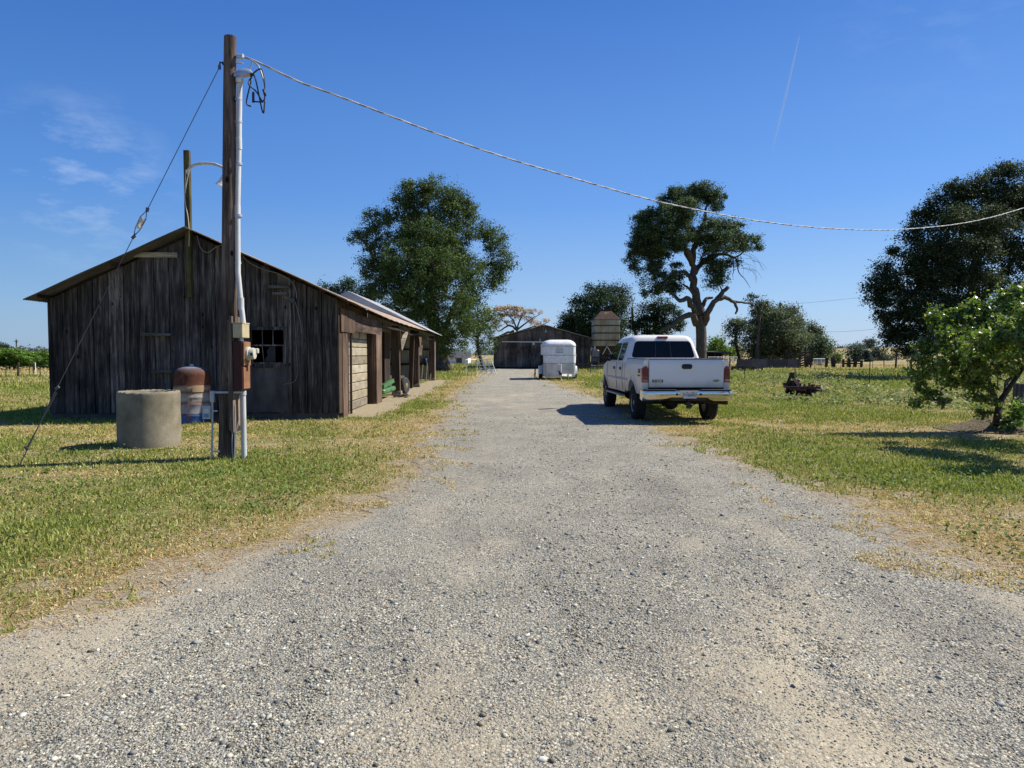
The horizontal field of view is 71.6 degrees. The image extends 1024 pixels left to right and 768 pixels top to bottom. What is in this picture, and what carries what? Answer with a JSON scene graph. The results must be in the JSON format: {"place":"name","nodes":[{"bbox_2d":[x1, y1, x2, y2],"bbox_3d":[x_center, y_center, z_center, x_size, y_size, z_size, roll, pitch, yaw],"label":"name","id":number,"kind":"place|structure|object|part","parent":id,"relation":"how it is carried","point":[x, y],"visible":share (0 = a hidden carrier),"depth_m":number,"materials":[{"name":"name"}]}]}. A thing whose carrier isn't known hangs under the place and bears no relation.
{"place":"outdoors","nodes":[
{"label":"outdoors","id":0,"kind":"place"},
{"bbox_2d":[0,368,1023,767],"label":"gravel driveway","id":1,"kind":"structure","parent":0,"point":[510,394],"depth_m":3.97,"materials":[{"name":"grey gravel"}]},
{"bbox_2d":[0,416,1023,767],"bbox_3d":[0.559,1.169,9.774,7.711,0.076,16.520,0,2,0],"label":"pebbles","id":2,"kind":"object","parent":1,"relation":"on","point":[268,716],"visible":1,"depth_m":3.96,"materials":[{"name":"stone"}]},
{"bbox_2d":[591,335,731,418],"bbox_3d":[3.881,-0.262,19.223,3.080,2.108,6.503,0,2,-2],"label":"pickup truck","id":3,"kind":"object","parent":1,"relation":"on","point":[640,372],"visible":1,"depth_m":16.96,"materials":[{"name":"white paint"}]},
{"bbox_3d":[2.946,-0.924,20.195,0.149,0.480,1.280,0,2,-2],"label":"side window","id":4,"kind":"part","parent":3,"relation":"part of","materials":[{"name":"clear glass"}]},
{"bbox_3d":[2.985,-0.876,19.067,0.149,0.480,0.700,0,2,-2],"label":"side window","id":5,"kind":"part","parent":3,"relation":"part of","materials":[{"name":"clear glass"}]},
{"bbox_3d":[3.909,-0.897,18.392,1.622,0.430,0.101,0,2,-2],"label":"rear window","id":6,"kind":"part","parent":3,"relation":"part of","materials":[{"name":"black glass"}]},
{"bbox_2d":[0,354,1023,635],"bbox_3d":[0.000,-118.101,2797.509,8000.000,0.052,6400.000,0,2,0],"label":"ground","id":7,"kind":"structure","parent":0,"point":[386,404],"depth_m":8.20,"materials":[{"name":"green plant"}]},
{"bbox_2d":[0,347,9,369],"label":"orchard tree","id":8,"kind":"object","parent":7,"relation":"on","point":[1,349],"visible":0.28,"depth_m":68.67,"materials":[{"name":"green plant"}]},
{"bbox_2d":[0,342,11,348],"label":"oak tree","id":9,"kind":"object","parent":7,"relation":"on","point":[2,344],"visible":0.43,"depth_m":209.18,"materials":[{"name":"green plant"}]},
{"bbox_2d":[0,347,26,369],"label":"orchard tree","id":10,"kind":"object","parent":7,"relation":"on","point":[8,358],"visible":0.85,"depth_m":68.45,"materials":[{"name":"green plant"}]},
{"bbox_2d":[0,362,44,376],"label":"wire fence","id":11,"kind":"object","parent":7,"relation":"on","point":[18,366],"visible":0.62,"depth_m":47.99,"materials":[{"name":"grey metal"}]},
{"bbox_2d":[13,351,46,369],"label":"orchard tree","id":12,"kind":"object","parent":7,"relation":"on","point":[32,358],"visible":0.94,"depth_m":68.36,"materials":[{"name":"green plant"}]},
{"bbox_2d":[38,349,48,367],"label":"orchard tree","id":13,"kind":"object","parent":7,"relation":"on","point":[43,353],"visible":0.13,"depth_m":76.22,"materials":[{"name":"green plant"}]},
{"bbox_2d":[41,353,48,369],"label":"orchard tree","id":14,"kind":"object","parent":7,"relation":"on","point":[46,362],"visible":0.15,"depth_m":67.97,"materials":[{"name":"green plant"}]},
{"bbox_2d":[116,389,181,448],"bbox_3d":[-6.327,0.616,12.388,1.012,1.010,1.012,0,2,0],"label":"concrete pipe","id":15,"kind":"object","parent":7,"relation":"on","point":[147,419],"visible":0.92,"depth_m":11.97,"materials":[{"name":"beige concrete"}]},
{"bbox_2d":[173,364,218,424],"bbox_3d":[-7.169,0.259,16.376,1.197,1.442,0.788,0,2,0],"label":"pressure tank","id":16,"kind":"object","parent":7,"relation":"on","point":[192,383],"visible":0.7,"depth_m":16.05,"materials":[{"name":"brown metal"}]},
{"bbox_2d":[23,226,441,419],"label":"shed","id":17,"kind":"structure","parent":7,"relation":"on","point":[323,353],"depth_m":17.12,"materials":[{"name":"wood"}]},
{"bbox_2d":[183,150,221,296],"bbox_3d":[-7.108,-3.794,16.611,1.502,3.460,0.332,2,3,33],"label":"lamp post","id":18,"kind":"object","parent":17,"relation":"attached to","point":[188,166],"visible":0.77,"depth_m":16.86,"materials":[{"name":"brown wood"}]},
{"bbox_2d":[249,327,287,365],"bbox_3d":[-5.893,-0.901,17.142,0.950,0.955,0.075,0,2,-1],"label":"window","id":19,"kind":"structure","parent":17,"relation":"in","point":[270,360],"depth_m":17.13,"materials":[{"name":"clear glass"}]},
{"bbox_2d":[341,331,366,413],"bbox_3d":[-4.504,-0.408,20.397,0.078,2.271,3.500,0,2,-1],"label":"garage door","id":20,"kind":"structure","parent":17,"relation":"in","point":[359,342],"depth_m":20.83,"materials":[{"name":"wood"}]},
{"bbox_2d":[202,34,266,458],"bbox_3d":[-4.137,-1.974,10.698,0.996,6.430,0.395,0,2,0],"label":"utility pole","id":21,"kind":"object","parent":7,"relation":"on","point":[238,353],"visible":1,"depth_m":10.63,"materials":[{"name":"brown wood"}]},
{"bbox_2d":[19,65,220,466],"bbox_3d":[-5.665,-1.758,10.298,2.783,5.938,0.086,-1,3,-16],"label":"guy wire","id":22,"kind":"object","parent":21,"relation":"attached to","point":[140,222],"visible":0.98,"depth_m":10.30,"materials":[{"name":"metal"}]},
{"bbox_2d":[244,56,1022,230],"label":"overhead cable","id":23,"kind":"object","parent":21,"relation":"attached to","point":[281,73],"visible":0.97,"depth_m":13.83,"materials":[{"name":"metal"}]},
{"bbox_2d":[316,274,360,294],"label":"oak tree","id":24,"kind":"object","parent":7,"relation":"on","point":[338,289],"visible":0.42,"depth_m":73.11,"materials":[{"name":"green plant"}]},
{"bbox_2d":[382,377,409,394],"bbox_3d":[-4.992,-0.195,26.104,1.844,1.374,5.059,0,2,-1],"label":"field mower","id":25,"kind":"object","parent":7,"relation":"on","point":[405,386],"visible":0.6,"depth_m":26.15,"materials":[{"name":"green paint"}]},
{"bbox_2d":[391,394,410,397],"bbox_3d":[-4.077,0.424,26.110,0.674,0.088,1.090,0,2,-1],"label":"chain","id":26,"kind":"object","parent":7,"relation":"on","point":[401,395],"visible":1,"depth_m":25.86,"materials":[{"name":"metal"}]},
{"bbox_2d":[9,344,845,354],"bbox_3d":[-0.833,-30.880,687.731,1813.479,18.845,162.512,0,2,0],"label":"woods","id":27,"kind":"object","parent":7,"relation":"on","point":[489,352],"visible":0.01,"depth_m":654.49,"materials":[{"name":"green plant"}]},
{"bbox_2d":[343,170,521,371],"bbox_3d":[-7.621,-10.002,64.071,13.283,17.970,15.186,-2,3,-40],"label":"oak tree","id":28,"kind":"object","parent":7,"relation":"on","point":[432,265],"visible":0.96,"depth_m":61.83,"materials":[{"name":"green plant"}]},
{"bbox_2d":[448,351,471,363],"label":"white house","id":29,"kind":"structure","parent":7,"relation":"on","point":[459,359],"depth_m":111.96,"materials":[{"name":"white paint"}]},
{"bbox_2d":[456,358,461,362],"bbox_3d":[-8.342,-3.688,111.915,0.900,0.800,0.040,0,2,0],"label":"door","id":30,"kind":"structure","parent":29,"relation":"in","point":[458,360],"depth_m":111.89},
{"bbox_2d":[466,359,477,372],"bbox_3d":[-3.211,-1.332,56.234,1.057,1.256,0.107,-1,3,-29],"label":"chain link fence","id":31,"kind":"object","parent":7,"relation":"on","point":[475,365],"visible":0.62,"depth_m":56.25,"materials":[{"name":"metal"}]},
{"bbox_2d":[476,358,495,373],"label":"tube gate","id":32,"kind":"structure","parent":7,"relation":"on","point":[484,366],"depth_m":55.11,"materials":[{"name":"metal"}]},
{"bbox_2d":[467,305,505,369],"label":"oak tree","id":33,"kind":"object","parent":7,"relation":"on","point":[480,344],"visible":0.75,"depth_m":68.79,"materials":[{"name":"green plant"}]},
{"bbox_2d":[0,382,1023,638],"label":"dry straw","id":34,"kind":"object","parent":7,"relation":"on","point":[52,610],"visible":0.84,"depth_m":5.99,"materials":[{"name":"beige plant"}]},
{"bbox_2d":[0,403,1023,573],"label":"clover weeds","id":35,"kind":"object","parent":7,"relation":"on","point":[785,441],"visible":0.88,"depth_m":8.91,"materials":[{"name":"green plant"}]},
{"bbox_2d":[0,362,1023,387],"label":"distant grass","id":36,"kind":"structure","parent":7,"relation":"on","point":[453,373],"depth_m":51.37,"materials":[{"name":"green plant"}]},
{"bbox_2d":[484,304,549,335],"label":"flowering tree","id":37,"kind":"object","parent":7,"relation":"on","point":[517,309],"visible":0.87,"depth_m":103.60,"materials":[{"name":"orange plant"}]},
{"bbox_2d":[492,325,591,368],"bbox_3d":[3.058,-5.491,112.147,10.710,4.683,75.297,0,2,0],"label":"barn","id":38,"kind":"structure","parent":7,"relation":"on","point":[521,349],"depth_m":74.89,"materials":[{"name":"wood"}]},
{"bbox_2d":[528,343,541,366],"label":"sliding door","id":39,"kind":"structure","parent":38,"relation":"in","point":[533,360],"depth_m":74.86,"materials":[{"name":"grey wood"}]},
{"bbox_2d":[538,340,576,379],"bbox_3d":[2.897,-1.518,44.310,2.380,2.454,4.970,0,2,-1],"label":"horse trailer","id":40,"kind":"object","parent":7,"relation":"on","point":[557,358],"visible":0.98,"depth_m":43.19,"materials":[{"name":"metal"}]},
{"bbox_2d":[577,359,606,370],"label":"plank fence","id":41,"kind":"object","parent":7,"relation":"on","point":[587,367],"visible":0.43,"depth_m":65.90,"materials":[{"name":"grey wood"}]},
{"bbox_2d":[553,275,633,365],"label":"dark tree","id":42,"kind":"object","parent":7,"relation":"on","point":[575,321],"visible":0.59,"depth_m":93.60,"materials":[{"name":"green plant"}]},
{"bbox_2d":[591,309,620,367],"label":"feed silo","id":43,"kind":"object","parent":7,"relation":"on","point":[605,333],"visible":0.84,"depth_m":71.87,"materials":[{"name":"metal"}]},
{"bbox_2d":[625,295,687,335],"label":"oak tree","id":44,"kind":"object","parent":7,"relation":"on","point":[659,315],"visible":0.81,"depth_m":85.12,"materials":[{"name":"green plant"}]},
{"bbox_2d":[620,178,765,357],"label":"oak tree","id":45,"kind":"object","parent":7,"relation":"on","point":[653,239],"visible":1,"depth_m":78.63,"materials":[{"name":"green plant"}]},
{"bbox_2d":[707,351,731,366],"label":"open shelter","id":46,"kind":"object","parent":7,"relation":"on","point":[713,354],"visible":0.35,"depth_m":84.87,"materials":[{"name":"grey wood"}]},
{"bbox_2d":[707,332,742,362],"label":"leafy tree","id":47,"kind":"object","parent":7,"relation":"on","point":[717,343],"visible":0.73,"depth_m":91.46,"materials":[{"name":"green plant"}]},
{"bbox_2d":[721,314,747,364],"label":"leafy tree","id":48,"kind":"object","parent":7,"relation":"on","point":[734,323],"visible":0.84,"depth_m":87.60,"materials":[{"name":"green plant"}]},
{"bbox_2d":[731,366,762,370],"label":"feed trough","id":49,"kind":"object","parent":7,"relation":"on","point":[749,367],"visible":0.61,"depth_m":66.00,"materials":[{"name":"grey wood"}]},
{"bbox_2d":[733,298,780,358],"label":"leafy tree","id":50,"kind":"object","parent":7,"relation":"on","point":[751,325],"visible":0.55,"depth_m":84.57,"materials":[{"name":"green plant"}]},
{"bbox_2d":[743,292,771,358],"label":"oak tree","id":51,"kind":"object","parent":7,"relation":"on","point":[760,304],"visible":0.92,"depth_m":81.71,"materials":[{"name":"green plant"}]},
{"bbox_2d":[737,358,800,367],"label":"corral wall","id":52,"kind":"structure","parent":7,"relation":"on","point":[776,363],"depth_m":77.97,"materials":[{"name":"grey wood"}]},
{"bbox_2d":[762,301,819,358],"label":"leafy tree","id":53,"kind":"object","parent":7,"relation":"on","point":[791,338],"visible":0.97,"depth_m":82.33,"materials":[{"name":"green plant"}]},
{"bbox_2d":[783,373,823,395],"bbox_3d":[11.093,0.022,27.006,1.441,0.913,0.863,1,3,12],"label":"disc harrow","id":54,"kind":"object","parent":7,"relation":"on","point":[791,386],"visible":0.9,"depth_m":26.79,"materials":[{"name":"metal"}]},
{"bbox_2d":[798,347,811,366],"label":"stock chute","id":55,"kind":"object","parent":7,"relation":"on","point":[804,353],"visible":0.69,"depth_m":79.94,"materials":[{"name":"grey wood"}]},
{"bbox_2d":[813,358,824,363],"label":"pipe gate","id":56,"kind":"structure","parent":55,"relation":"attached to","point":[817,361],"depth_m":79.94,"materials":[{"name":"metal"}]},
{"bbox_2d":[601,367,1023,408],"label":"field weeds","id":57,"kind":"object","parent":7,"relation":"on","point":[892,393],"visible":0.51,"depth_m":28.58,"materials":[{"name":"green plant"}]},
{"bbox_2d":[804,319,829,337],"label":"leafy tree","id":58,"kind":"object","parent":7,"relation":"on","point":[814,329],"visible":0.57,"depth_m":99.25,"materials":[{"name":"green plant"}]},
{"bbox_2d":[803,331,846,364],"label":"leafy tree","id":59,"kind":"object","parent":7,"relation":"on","point":[822,346],"visible":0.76,"depth_m":97.13,"materials":[{"name":"green plant"}]},
{"bbox_2d":[806,357,862,367],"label":"rail fence","id":60,"kind":"object","parent":7,"relation":"on","point":[847,362],"visible":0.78,"depth_m":81.82,"materials":[{"name":"brown wood"}]},
{"bbox_2d":[829,350,846,363],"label":"leafy tree","id":61,"kind":"object","parent":7,"relation":"on","point":[838,356],"visible":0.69,"depth_m":109.57,"materials":[{"name":"green plant"}]},
{"bbox_2d":[842,341,870,360],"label":"leafy tree","id":62,"kind":"object","parent":7,"relation":"on","point":[855,353],"visible":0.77,"depth_m":149.39,"materials":[{"name":"green plant"}]},
{"bbox_2d":[729,361,998,392],"bbox_3d":[14.938,-0.837,43.410,0.310,1.360,33.924,-1,3,-12],"label":"wire fence","id":63,"kind":"object","parent":7,"relation":"on","point":[744,365],"visible":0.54,"depth_m":35.27,"materials":[{"name":"metal"}]},
{"bbox_2d":[845,338,885,349],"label":"leafy tree","id":64,"kind":"object","parent":7,"relation":"on","point":[857,344],"visible":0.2,"depth_m":418.68,"materials":[{"name":"green plant"}]},
{"bbox_2d":[859,347,873,361],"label":"conifer","id":65,"kind":"object","parent":7,"relation":"on","point":[866,355],"visible":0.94,"depth_m":139.57,"materials":[{"name":"green plant"}]},
{"bbox_2d":[860,336,875,349],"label":"leafy tree","id":66,"kind":"object","parent":7,"relation":"on","point":[867,342],"visible":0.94,"depth_m":398.63,"materials":[{"name":"green plant"}]},
{"bbox_2d":[859,342,903,360],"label":"leafy tree","id":67,"kind":"object","parent":7,"relation":"on","point":[880,354],"visible":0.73,"depth_m":159.23,"materials":[{"name":"green plant"}]},
{"bbox_2d":[862,351,916,367],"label":"wire fence","id":68,"kind":"object","parent":7,"relation":"on","point":[896,359],"visible":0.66,"depth_m":75.95,"materials":[{"name":"brown wood"}]},
{"bbox_2d":[856,157,1023,376],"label":"oak tree","id":69,"kind":"object","parent":7,"relation":"on","point":[948,253],"visible":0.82,"depth_m":45.60,"materials":[{"name":"green plant"}]},
{"bbox_2d":[900,283,1023,425],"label":"fruit tree","id":70,"kind":"object","parent":7,"relation":"on","point":[983,345],"visible":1,"depth_m":14.21,"materials":[{"name":"green plant"}]},
{"bbox_2d":[905,416,1022,436],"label":"straw","id":71,"kind":"object","parent":7,"relation":"on","point":[970,425],"visible":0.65,"depth_m":14.83,"materials":[{"name":"beige plant"}]},
{"bbox_2d":[935,417,1023,433],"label":"dirt mound","id":72,"kind":"object","parent":7,"relation":"on","point":[981,427],"visible":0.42,"depth_m":14.65,"materials":[{"name":"soil"}]},
{"bbox_2d":[990,400,1023,430],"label":"sucker bush","id":73,"kind":"object","parent":7,"relation":"on","point":[1016,413],"visible":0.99,"depth_m":14.31,"materials":[{"name":"green plant"}]},
{"bbox_2d":[1012,383,1023,404],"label":"stump post","id":74,"kind":"object","parent":7,"relation":"on","point":[1018,389],"visible":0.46,"depth_m":21.94,"materials":[{"name":"grey wood"}]},
{"bbox_2d":[0,376,1023,452],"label":"meadow grass","id":75,"kind":"structure","parent":0,"point":[39,391],"depth_m":17.82,"materials":[{"name":"green plant"}]},
{"bbox_2d":[0,0,1023,353],"label":"sky","id":76,"kind":"structure","parent":0,"point":[843,114],"materials":[{"name":"blue"}]},
{"bbox_2d":[620,291,640,339],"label":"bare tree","id":77,"kind":"object","parent":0,"point":[631,312],"visible":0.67,"depth_m":91.60,"materials":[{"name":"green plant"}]},
{"bbox_2d":[723,347,940,356],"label":"hill","id":78,"kind":"structure","parent":0,"point":[888,350],"depth_m":392.77,"materials":[{"name":"plant"}]}
]}

